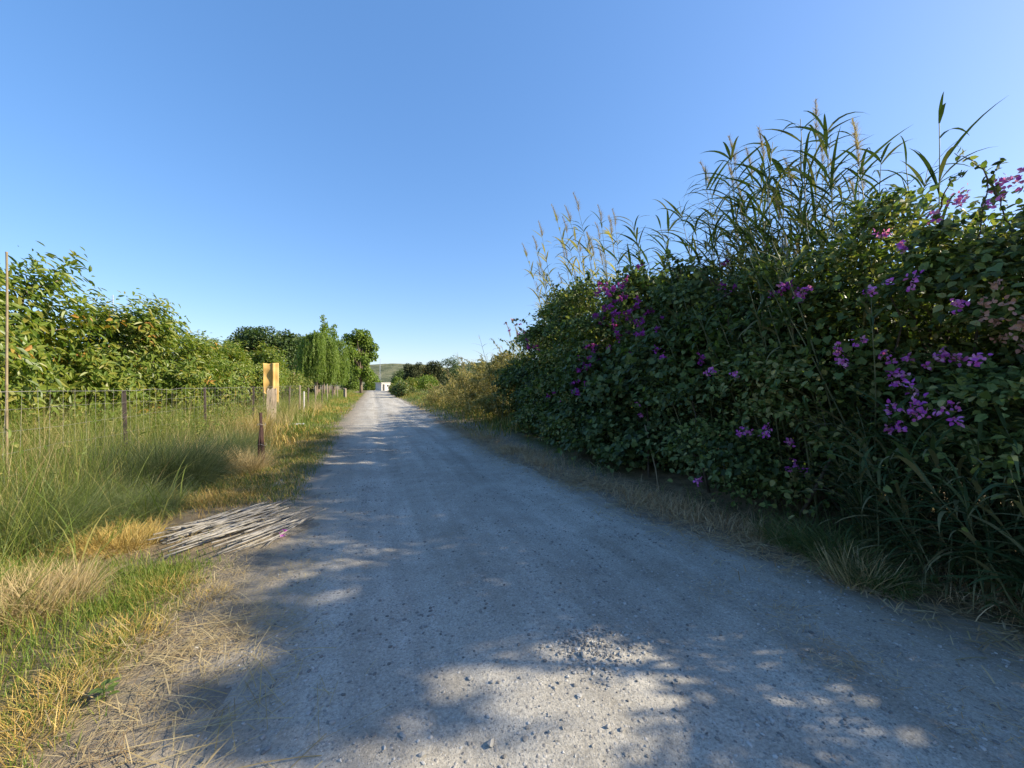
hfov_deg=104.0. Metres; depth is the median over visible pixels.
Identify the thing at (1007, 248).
bougainvillea
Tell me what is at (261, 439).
rusty post
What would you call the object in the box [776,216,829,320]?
giant reed
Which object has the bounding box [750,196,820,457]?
giant reed
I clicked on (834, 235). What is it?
giant reed
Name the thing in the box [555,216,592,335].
giant reed
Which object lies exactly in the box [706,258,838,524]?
giant reed
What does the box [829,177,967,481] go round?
giant reed
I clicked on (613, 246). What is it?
giant reed
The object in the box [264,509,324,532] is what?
dry cane
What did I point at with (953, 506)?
young reed
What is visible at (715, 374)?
giant reed
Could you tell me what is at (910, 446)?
young reed
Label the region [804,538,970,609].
grass tussock
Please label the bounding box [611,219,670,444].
giant reed
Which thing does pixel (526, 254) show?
giant reed
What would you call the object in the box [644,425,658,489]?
dead stalk
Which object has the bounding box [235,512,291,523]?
dry cane
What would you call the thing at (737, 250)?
giant reed
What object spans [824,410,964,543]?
young reed
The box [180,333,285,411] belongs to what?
orchard tree
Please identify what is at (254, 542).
dry cane
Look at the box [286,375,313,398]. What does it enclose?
bush
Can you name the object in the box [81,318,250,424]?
orchard tree
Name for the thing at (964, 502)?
young reed
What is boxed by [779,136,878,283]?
giant reed
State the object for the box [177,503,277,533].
dry cane
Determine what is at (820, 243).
giant reed
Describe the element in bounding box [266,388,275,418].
wooden post
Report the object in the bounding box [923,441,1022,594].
young reed
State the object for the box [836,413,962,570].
young reed
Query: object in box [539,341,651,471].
climbing vine
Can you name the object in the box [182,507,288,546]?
dry cane
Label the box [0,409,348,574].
grass
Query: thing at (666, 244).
giant reed
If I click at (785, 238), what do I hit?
dead stalk
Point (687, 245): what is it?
giant reed
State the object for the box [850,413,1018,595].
young reed
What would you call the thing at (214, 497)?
dry grass
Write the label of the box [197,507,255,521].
dry cane
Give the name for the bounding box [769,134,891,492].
giant reed
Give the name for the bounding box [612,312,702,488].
giant reed
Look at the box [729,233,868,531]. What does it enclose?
giant reed
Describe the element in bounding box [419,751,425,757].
stone
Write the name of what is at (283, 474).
grass
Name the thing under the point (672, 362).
giant reed
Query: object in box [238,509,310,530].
dry cane
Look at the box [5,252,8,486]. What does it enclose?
bamboo pole
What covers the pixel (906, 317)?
giant reed
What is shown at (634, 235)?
giant reed
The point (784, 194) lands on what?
giant reed
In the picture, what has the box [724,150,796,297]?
giant reed
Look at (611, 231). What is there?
giant reed
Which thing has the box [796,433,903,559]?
young reed
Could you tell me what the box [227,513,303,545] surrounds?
dry cane
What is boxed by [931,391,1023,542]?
young reed
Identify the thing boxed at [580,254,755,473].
leafy shrub
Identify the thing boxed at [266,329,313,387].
broadleaf tree
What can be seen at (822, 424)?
young reed
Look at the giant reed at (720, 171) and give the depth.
6.70 m
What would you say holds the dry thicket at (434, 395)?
on the ground at (126, 696)
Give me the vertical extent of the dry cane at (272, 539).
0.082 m
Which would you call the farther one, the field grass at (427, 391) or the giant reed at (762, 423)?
the field grass at (427, 391)
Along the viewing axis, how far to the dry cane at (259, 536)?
3.99 m
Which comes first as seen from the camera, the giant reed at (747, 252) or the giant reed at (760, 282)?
the giant reed at (760, 282)
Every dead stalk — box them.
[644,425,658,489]
[784,235,793,342]
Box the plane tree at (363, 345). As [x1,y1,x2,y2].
[341,328,379,392]
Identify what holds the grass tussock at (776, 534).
on the ground at (126, 696)
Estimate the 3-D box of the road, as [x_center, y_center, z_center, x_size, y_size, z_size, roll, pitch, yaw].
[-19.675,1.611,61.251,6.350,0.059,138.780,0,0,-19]
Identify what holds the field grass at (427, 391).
on the ground at (126, 696)
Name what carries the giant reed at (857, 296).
on the ground at (126, 696)
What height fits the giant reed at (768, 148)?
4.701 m
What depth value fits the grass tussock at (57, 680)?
2.08 m
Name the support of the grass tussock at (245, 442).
on the ground at (126, 696)
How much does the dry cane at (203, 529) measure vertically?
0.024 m
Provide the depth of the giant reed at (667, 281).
5.91 m
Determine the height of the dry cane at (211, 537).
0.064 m
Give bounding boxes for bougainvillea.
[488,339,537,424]
[504,273,609,438]
[523,276,635,446]
[654,226,985,533]
[786,147,1023,547]
[812,158,1023,510]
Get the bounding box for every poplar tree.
[319,314,329,393]
[328,324,338,384]
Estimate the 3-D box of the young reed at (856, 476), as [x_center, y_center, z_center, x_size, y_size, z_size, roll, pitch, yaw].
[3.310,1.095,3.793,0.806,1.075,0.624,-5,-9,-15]
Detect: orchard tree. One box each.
[0,240,125,439]
[0,266,75,443]
[4,288,195,434]
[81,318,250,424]
[160,329,258,414]
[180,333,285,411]
[240,340,290,404]
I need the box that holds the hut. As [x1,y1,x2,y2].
[376,383,389,390]
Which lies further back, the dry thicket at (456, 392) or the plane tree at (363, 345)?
the plane tree at (363, 345)
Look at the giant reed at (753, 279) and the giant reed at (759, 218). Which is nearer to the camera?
the giant reed at (753, 279)
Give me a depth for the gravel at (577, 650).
2.39 m
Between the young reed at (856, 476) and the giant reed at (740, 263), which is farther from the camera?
the giant reed at (740, 263)
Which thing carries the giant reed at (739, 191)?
on the ground at (126, 696)
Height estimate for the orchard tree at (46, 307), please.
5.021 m
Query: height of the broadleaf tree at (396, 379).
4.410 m
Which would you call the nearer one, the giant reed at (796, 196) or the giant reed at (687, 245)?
the giant reed at (796, 196)
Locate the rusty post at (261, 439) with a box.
[258,413,266,462]
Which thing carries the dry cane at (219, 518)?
on the ground at (126, 696)
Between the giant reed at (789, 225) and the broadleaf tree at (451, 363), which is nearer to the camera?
the giant reed at (789, 225)
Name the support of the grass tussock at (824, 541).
on the ground at (126, 696)
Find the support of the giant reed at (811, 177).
on the ground at (126, 696)
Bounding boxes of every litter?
[672,535,1023,767]
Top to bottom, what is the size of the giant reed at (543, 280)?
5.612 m
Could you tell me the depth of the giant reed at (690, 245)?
6.17 m
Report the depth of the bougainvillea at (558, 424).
9.18 m
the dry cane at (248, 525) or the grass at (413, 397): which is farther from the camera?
the grass at (413, 397)
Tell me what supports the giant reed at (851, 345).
on the ground at (126, 696)
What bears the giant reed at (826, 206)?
on the ground at (126, 696)
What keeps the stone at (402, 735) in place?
on the road
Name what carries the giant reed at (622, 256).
on the ground at (126, 696)
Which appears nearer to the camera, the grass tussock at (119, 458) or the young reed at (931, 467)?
the young reed at (931, 467)
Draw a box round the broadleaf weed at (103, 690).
[88,677,120,701]
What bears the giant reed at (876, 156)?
on the ground at (126, 696)
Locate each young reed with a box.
[778,393,909,542]
[779,396,878,538]
[790,411,981,593]
[793,388,962,571]
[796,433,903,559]
[804,432,872,535]
[807,391,929,534]
[808,434,892,553]
[812,442,915,549]
[814,443,969,595]
[822,446,894,543]
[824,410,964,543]
[824,414,1023,624]
[831,383,956,581]
[831,419,889,546]
[833,443,912,552]
[835,452,929,558]
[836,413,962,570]
[844,378,990,587]
[845,450,952,582]
[847,458,981,563]
[848,437,1018,580]
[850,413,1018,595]
[850,431,1019,575]
[862,429,1003,581]
[866,431,945,556]
[867,409,1023,605]
[869,422,1023,578]
[876,437,990,535]
[877,448,958,567]
[880,395,1020,593]
[880,451,1023,611]
[881,402,1020,564]
[883,408,1023,599]
[885,472,1023,599]
[890,430,1023,620]
[891,448,1004,584]
[893,444,1011,572]
[896,435,1023,601]
[909,383,1023,574]
[911,390,1023,593]
[911,454,1023,596]
[912,439,1023,592]
[916,454,1023,615]
[916,463,1023,598]
[919,469,1019,583]
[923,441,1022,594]
[924,435,1023,599]
[925,476,1023,626]
[929,443,1023,580]
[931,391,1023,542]
[935,469,1023,591]
[937,434,1023,605]
[938,486,1023,619]
[938,506,1023,604]
[941,401,1023,596]
[942,449,1023,571]
[943,458,1022,542]
[960,402,1023,539]
[965,526,1023,602]
[985,459,1023,575]
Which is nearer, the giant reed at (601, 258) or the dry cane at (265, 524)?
the dry cane at (265, 524)
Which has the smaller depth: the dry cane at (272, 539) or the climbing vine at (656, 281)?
the dry cane at (272, 539)
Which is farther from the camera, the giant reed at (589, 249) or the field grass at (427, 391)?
the field grass at (427, 391)
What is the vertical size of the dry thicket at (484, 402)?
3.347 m
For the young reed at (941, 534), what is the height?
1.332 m
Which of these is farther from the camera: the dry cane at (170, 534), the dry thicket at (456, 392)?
the dry thicket at (456, 392)
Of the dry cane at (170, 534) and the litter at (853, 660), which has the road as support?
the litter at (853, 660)
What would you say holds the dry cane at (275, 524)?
on the ground at (126, 696)
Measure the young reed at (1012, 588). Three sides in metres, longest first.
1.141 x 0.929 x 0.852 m
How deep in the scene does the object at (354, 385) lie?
103.44 m
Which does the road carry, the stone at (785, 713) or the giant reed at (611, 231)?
the stone at (785, 713)
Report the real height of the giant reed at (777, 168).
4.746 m
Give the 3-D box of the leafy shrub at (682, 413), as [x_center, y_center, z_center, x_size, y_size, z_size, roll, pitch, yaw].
[3.133,-0.174,5.738,2.890,3.448,2.719,0,0,-19]
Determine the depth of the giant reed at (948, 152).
3.66 m
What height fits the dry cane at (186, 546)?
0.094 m
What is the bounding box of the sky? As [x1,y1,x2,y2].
[0,0,1023,367]
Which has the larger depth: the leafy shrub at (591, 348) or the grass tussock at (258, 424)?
the grass tussock at (258, 424)
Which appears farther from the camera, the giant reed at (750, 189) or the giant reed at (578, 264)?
the giant reed at (578, 264)
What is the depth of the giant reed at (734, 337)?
5.00 m
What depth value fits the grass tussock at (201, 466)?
6.02 m
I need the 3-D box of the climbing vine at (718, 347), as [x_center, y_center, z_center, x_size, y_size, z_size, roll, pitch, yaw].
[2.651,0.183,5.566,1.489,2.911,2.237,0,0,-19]
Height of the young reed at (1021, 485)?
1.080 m
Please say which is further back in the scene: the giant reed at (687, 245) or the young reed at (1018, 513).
the giant reed at (687, 245)
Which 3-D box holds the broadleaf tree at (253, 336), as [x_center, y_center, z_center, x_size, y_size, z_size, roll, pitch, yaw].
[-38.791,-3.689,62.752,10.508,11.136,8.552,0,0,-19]
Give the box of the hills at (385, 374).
[320,363,445,385]
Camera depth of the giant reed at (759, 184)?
5.80 m
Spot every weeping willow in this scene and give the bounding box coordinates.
[288,329,340,395]
[312,336,353,395]
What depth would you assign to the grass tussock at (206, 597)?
2.97 m
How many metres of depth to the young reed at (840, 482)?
4.02 m
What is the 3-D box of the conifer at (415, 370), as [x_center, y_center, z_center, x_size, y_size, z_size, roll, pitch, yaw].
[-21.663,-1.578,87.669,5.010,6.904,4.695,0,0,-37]
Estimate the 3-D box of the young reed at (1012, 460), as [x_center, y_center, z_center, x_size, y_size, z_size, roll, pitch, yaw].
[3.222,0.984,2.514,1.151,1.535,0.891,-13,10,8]
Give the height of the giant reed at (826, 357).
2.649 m
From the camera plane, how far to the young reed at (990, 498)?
3.05 m
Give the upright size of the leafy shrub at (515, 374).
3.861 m
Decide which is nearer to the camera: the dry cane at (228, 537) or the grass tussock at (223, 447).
the dry cane at (228, 537)
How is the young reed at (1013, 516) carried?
on the ground at (126, 696)
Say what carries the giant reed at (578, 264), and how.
on the ground at (126, 696)
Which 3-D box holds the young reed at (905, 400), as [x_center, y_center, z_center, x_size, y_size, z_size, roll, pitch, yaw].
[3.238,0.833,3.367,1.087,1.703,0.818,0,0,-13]
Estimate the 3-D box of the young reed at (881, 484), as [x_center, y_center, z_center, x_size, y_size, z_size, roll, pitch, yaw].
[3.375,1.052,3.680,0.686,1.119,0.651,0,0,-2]
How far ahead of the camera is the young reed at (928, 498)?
3.25 m
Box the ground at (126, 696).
[0,386,1023,767]
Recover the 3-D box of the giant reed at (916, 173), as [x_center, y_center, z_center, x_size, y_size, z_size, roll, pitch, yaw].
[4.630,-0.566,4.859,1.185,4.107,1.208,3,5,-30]
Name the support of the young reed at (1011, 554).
on the ground at (126, 696)
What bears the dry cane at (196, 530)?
on the ground at (126, 696)
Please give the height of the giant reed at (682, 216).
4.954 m
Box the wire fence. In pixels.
[0,384,337,494]
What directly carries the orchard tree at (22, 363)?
on the ground at (126, 696)
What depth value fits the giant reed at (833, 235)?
5.32 m
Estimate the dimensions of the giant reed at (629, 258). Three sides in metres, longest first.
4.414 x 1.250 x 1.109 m
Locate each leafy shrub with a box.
[503,312,563,429]
[550,264,674,462]
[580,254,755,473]
[631,252,848,504]
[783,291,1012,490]
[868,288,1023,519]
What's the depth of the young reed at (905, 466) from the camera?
3.61 m
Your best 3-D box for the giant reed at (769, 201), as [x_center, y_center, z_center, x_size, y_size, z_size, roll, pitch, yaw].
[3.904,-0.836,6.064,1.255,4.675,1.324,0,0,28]
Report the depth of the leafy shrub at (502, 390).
14.03 m
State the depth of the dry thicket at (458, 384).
20.30 m
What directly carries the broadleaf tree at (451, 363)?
on the ground at (126, 696)
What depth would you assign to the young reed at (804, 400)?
3.89 m
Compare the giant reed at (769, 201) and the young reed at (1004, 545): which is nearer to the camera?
the young reed at (1004, 545)
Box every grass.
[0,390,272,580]
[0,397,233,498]
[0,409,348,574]
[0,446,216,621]
[0,484,284,767]
[0,546,235,767]
[21,391,339,444]
[104,426,344,529]
[114,398,328,452]
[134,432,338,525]
[250,392,363,436]
[258,392,360,448]
[306,389,356,395]
[393,391,529,437]
[399,391,533,439]
[418,389,462,396]
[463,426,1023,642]
[521,440,1022,601]
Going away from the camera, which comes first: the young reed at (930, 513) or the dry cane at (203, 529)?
the young reed at (930, 513)
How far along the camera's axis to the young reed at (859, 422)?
3.88 m
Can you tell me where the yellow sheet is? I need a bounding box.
[263,363,278,409]
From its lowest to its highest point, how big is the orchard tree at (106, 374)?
4.497 m
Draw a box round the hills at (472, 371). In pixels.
[442,362,491,384]
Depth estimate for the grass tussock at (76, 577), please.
2.90 m
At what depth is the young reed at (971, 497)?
2.98 m
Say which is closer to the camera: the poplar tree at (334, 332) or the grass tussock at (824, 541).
the grass tussock at (824, 541)
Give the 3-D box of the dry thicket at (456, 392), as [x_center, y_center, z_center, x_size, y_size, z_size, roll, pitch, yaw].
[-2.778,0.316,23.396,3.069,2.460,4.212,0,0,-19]
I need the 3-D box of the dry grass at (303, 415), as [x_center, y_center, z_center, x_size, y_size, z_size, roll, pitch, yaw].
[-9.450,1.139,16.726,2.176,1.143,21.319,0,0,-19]
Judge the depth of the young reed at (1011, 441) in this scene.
2.84 m
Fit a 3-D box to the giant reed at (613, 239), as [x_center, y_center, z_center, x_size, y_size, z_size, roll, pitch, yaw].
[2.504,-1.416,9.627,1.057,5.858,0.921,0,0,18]
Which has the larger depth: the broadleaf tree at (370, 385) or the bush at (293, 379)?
the broadleaf tree at (370, 385)
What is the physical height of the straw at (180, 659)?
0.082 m
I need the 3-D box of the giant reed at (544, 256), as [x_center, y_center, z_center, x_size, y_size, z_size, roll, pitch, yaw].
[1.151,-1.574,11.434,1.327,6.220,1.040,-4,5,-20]
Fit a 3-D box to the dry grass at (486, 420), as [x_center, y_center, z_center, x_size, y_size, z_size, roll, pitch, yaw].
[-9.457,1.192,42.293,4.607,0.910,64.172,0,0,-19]
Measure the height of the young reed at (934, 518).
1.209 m
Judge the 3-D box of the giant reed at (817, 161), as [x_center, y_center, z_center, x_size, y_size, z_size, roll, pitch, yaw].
[3.772,-0.802,4.565,1.392,4.600,0.998,0,0,4]
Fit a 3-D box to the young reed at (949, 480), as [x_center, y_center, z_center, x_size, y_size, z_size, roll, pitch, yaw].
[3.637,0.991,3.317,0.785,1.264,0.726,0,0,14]
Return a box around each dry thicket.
[419,376,457,406]
[437,368,473,404]
[442,361,505,412]
[452,355,507,416]
[469,339,521,421]
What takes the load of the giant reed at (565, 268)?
on the ground at (126, 696)
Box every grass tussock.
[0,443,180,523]
[0,548,138,639]
[0,644,136,730]
[0,681,101,767]
[18,431,208,491]
[25,419,271,504]
[41,471,214,533]
[47,512,182,561]
[59,603,182,667]
[115,566,212,606]
[156,435,264,473]
[166,578,235,613]
[174,419,282,455]
[218,443,282,475]
[223,406,285,438]
[739,510,843,558]
[760,505,939,589]
[799,539,926,594]
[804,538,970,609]
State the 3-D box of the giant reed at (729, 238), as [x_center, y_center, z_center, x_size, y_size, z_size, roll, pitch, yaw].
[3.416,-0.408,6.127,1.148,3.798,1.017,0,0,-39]
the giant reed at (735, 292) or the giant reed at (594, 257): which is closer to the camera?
the giant reed at (735, 292)
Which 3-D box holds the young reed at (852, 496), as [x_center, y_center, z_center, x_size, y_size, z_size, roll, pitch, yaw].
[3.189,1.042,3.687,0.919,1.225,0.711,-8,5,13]
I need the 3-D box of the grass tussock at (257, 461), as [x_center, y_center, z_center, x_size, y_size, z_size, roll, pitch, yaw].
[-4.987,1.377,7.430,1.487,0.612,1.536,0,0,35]
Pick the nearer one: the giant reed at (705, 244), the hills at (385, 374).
the giant reed at (705, 244)
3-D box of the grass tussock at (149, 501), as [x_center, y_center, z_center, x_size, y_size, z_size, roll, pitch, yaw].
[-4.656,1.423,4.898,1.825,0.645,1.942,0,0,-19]
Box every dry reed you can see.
[478,337,500,423]
[489,346,502,420]
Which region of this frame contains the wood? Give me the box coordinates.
[390,359,484,384]
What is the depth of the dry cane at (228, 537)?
4.01 m
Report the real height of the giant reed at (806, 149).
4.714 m
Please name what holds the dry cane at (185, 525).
on the dry cane at (204, 524)
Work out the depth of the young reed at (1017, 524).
2.66 m
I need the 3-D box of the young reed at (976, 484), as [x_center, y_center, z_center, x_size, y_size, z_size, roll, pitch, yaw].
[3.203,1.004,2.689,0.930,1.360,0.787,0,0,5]
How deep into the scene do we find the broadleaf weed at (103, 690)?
2.02 m
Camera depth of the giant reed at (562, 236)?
10.57 m
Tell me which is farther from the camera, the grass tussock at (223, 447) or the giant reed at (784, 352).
the grass tussock at (223, 447)
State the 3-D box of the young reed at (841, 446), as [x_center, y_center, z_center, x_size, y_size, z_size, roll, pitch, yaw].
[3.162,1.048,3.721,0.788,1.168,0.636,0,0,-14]
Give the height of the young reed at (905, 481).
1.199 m
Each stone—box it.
[399,731,405,738]
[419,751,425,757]
[487,738,493,746]
[781,710,788,715]
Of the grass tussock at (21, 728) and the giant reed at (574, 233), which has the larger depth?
the giant reed at (574, 233)
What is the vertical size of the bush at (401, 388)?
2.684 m
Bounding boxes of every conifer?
[403,362,422,382]
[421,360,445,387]
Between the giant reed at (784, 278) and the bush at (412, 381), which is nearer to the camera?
the giant reed at (784, 278)
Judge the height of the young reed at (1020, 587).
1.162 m
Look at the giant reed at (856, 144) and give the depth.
4.43 m
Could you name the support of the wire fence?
on the ground at (126, 696)
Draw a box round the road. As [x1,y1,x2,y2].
[142,390,1023,767]
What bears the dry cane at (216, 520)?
on the ground at (126, 696)
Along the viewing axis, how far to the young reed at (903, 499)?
3.33 m
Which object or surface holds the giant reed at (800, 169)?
on the ground at (126, 696)
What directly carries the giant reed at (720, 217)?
on the ground at (126, 696)
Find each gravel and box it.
[534,601,650,686]
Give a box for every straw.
[0,484,276,765]
[1,489,376,767]
[29,588,375,767]
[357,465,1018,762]
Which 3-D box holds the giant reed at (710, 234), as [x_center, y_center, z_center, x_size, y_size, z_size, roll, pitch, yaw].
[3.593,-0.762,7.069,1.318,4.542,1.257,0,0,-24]
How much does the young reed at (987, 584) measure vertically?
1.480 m
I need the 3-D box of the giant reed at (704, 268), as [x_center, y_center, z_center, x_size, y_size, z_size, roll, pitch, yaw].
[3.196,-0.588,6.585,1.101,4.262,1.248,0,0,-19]
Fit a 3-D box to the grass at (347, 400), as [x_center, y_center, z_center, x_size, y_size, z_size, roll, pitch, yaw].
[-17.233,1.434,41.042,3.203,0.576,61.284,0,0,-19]
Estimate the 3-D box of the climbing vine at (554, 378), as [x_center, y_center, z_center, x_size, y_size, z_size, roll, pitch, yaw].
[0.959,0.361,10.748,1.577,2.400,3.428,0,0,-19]
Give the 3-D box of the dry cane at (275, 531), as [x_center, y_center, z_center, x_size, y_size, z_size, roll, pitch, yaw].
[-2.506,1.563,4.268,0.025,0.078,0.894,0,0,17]
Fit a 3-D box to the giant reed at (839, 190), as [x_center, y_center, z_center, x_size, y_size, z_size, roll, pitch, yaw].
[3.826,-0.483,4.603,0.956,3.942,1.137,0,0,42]
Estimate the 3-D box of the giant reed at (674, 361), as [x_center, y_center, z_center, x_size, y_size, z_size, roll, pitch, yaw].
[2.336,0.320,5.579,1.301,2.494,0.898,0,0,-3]
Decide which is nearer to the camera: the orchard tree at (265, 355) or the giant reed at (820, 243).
the giant reed at (820, 243)
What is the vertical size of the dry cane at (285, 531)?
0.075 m
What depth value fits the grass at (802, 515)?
4.15 m
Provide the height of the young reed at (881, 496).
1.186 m
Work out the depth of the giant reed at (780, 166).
5.48 m
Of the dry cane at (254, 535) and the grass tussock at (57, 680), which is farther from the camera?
the dry cane at (254, 535)
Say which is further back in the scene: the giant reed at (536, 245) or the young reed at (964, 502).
the giant reed at (536, 245)
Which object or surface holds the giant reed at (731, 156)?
on the ground at (126, 696)
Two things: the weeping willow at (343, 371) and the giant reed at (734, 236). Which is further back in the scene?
the weeping willow at (343, 371)
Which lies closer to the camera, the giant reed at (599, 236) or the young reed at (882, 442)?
the young reed at (882, 442)
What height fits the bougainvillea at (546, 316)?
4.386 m
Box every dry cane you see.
[147,517,241,540]
[153,506,254,535]
[160,502,263,541]
[162,504,291,549]
[162,506,260,543]
[164,513,283,556]
[165,522,210,529]
[165,533,230,557]
[166,505,270,540]
[166,509,292,543]
[166,512,236,536]
[168,510,248,538]
[168,539,208,551]
[174,508,253,536]
[176,506,279,536]
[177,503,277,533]
[181,499,287,543]
[181,515,231,528]
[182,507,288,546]
[183,510,236,524]
[185,510,274,544]
[190,500,280,532]
[196,506,312,541]
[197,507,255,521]
[201,510,302,540]
[205,506,277,524]
[207,508,276,527]
[210,506,274,525]
[211,515,262,539]
[211,530,252,542]
[213,518,314,547]
[217,515,315,553]
[217,519,312,555]
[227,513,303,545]
[228,510,278,536]
[234,513,298,541]
[234,528,285,552]
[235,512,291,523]
[235,519,291,541]
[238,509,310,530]
[241,518,298,540]
[242,514,308,547]
[242,528,306,548]
[243,511,299,532]
[256,517,308,545]
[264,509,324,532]
[265,518,305,545]
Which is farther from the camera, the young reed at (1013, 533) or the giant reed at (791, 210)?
the giant reed at (791, 210)
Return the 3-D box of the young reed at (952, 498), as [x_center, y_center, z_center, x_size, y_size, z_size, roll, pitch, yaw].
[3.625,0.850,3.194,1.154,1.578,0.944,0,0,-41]
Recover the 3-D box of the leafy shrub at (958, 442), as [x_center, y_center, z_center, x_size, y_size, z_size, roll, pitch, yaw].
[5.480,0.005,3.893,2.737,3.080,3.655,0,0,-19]
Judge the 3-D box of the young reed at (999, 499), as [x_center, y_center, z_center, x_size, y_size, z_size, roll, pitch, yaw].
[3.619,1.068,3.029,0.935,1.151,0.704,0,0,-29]
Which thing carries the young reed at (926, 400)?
on the ground at (126, 696)
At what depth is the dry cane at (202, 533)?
4.10 m
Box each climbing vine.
[516,353,574,442]
[530,273,629,398]
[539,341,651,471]
[574,248,703,477]
[620,288,803,492]
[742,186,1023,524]
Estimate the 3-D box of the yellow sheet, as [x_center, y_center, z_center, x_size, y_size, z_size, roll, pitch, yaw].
[-10.750,0.440,17.838,0.606,2.820,0.164,0,0,-25]
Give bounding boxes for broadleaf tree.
[222,332,239,344]
[229,325,295,373]
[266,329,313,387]
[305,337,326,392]
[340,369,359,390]
[362,373,382,389]
[390,368,408,381]
[391,376,401,383]
[438,357,462,387]
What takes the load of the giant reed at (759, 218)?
on the ground at (126, 696)
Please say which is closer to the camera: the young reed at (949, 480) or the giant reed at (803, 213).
the young reed at (949, 480)
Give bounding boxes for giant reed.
[522,244,543,342]
[529,235,553,345]
[533,220,562,313]
[536,257,549,348]
[551,204,581,286]
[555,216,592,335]
[556,247,571,287]
[558,242,570,286]
[563,205,608,341]
[565,192,609,354]
[568,243,585,285]
[578,231,605,343]
[581,237,614,353]
[582,233,602,298]
[585,221,616,355]
[586,250,610,341]
[591,243,608,297]
[592,243,630,306]
[592,251,612,337]
[593,204,618,335]
[596,218,617,280]
[598,209,630,313]
[600,215,621,344]
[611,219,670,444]
[612,215,667,323]
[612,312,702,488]
[617,244,656,320]
[630,320,730,488]
[631,215,689,287]
[634,242,669,298]
[641,277,702,479]
[644,199,683,276]
[647,324,717,483]
[653,183,713,341]
[657,296,720,483]
[662,304,765,499]
[664,208,731,468]
[671,227,719,264]
[673,161,762,418]
[676,319,751,487]
[677,160,758,307]
[687,136,779,424]
[688,212,736,441]
[688,229,737,328]
[689,209,734,336]
[691,308,778,513]
[692,225,731,303]
[694,134,784,422]
[698,162,766,310]
[700,228,745,336]
[702,267,761,491]
[704,163,786,429]
[704,245,862,525]
[706,174,754,308]
[706,182,773,268]
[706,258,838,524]
[707,315,769,488]
[709,286,813,503]
[711,337,776,511]
[712,325,779,502]
[713,134,829,424]
[715,189,757,263]
[717,189,786,432]
[717,192,803,476]
[717,208,775,259]
[718,145,800,446]
[718,218,760,268]
[718,238,747,270]
[718,275,820,517]
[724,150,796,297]
[725,125,819,421]
[726,235,766,398]
[726,297,841,507]
[727,281,888,537]
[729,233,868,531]
[730,159,793,245]
[730,189,787,251]
[733,254,854,514]
[741,215,798,458]
[742,320,779,454]
[747,110,848,370]
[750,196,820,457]
[755,157,809,421]
[755,285,815,498]
[758,98,868,366]
[758,156,834,484]
[758,157,819,260]
[758,173,843,277]
[764,111,897,507]
[764,175,847,484]
[765,142,854,371]
[767,177,818,359]
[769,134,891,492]
[769,239,803,428]
[770,182,821,256]
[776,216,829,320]
[778,206,826,270]
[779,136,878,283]
[780,156,883,349]
[790,219,835,409]
[792,223,849,365]
[798,161,894,472]
[800,190,857,358]
[805,308,832,488]
[806,125,917,501]
[806,260,883,518]
[807,172,907,503]
[811,118,929,523]
[811,176,905,506]
[812,209,851,330]
[813,210,854,340]
[815,299,930,535]
[822,160,907,363]
[825,139,910,250]
[826,281,885,505]
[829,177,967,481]
[860,136,972,494]
[892,141,973,330]
[900,92,1005,501]
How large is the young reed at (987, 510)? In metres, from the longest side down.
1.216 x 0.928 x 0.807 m
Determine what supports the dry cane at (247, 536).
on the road
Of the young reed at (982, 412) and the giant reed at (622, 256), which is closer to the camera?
the young reed at (982, 412)
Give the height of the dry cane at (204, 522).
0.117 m
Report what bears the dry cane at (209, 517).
on the ground at (126, 696)
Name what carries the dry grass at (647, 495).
on the ground at (126, 696)
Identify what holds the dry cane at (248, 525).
on the ground at (126, 696)
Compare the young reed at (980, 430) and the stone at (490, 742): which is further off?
the young reed at (980, 430)
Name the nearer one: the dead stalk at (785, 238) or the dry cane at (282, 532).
the dry cane at (282, 532)
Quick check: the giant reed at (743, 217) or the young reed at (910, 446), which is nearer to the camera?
the young reed at (910, 446)
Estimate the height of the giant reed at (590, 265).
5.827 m
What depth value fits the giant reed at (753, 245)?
5.22 m
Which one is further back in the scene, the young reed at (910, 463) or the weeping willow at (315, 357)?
the weeping willow at (315, 357)
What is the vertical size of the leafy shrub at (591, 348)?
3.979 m
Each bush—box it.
[265,368,304,400]
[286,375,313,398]
[389,380,418,397]
[398,376,420,391]
[415,374,439,391]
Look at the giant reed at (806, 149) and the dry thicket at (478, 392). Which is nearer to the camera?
the giant reed at (806, 149)

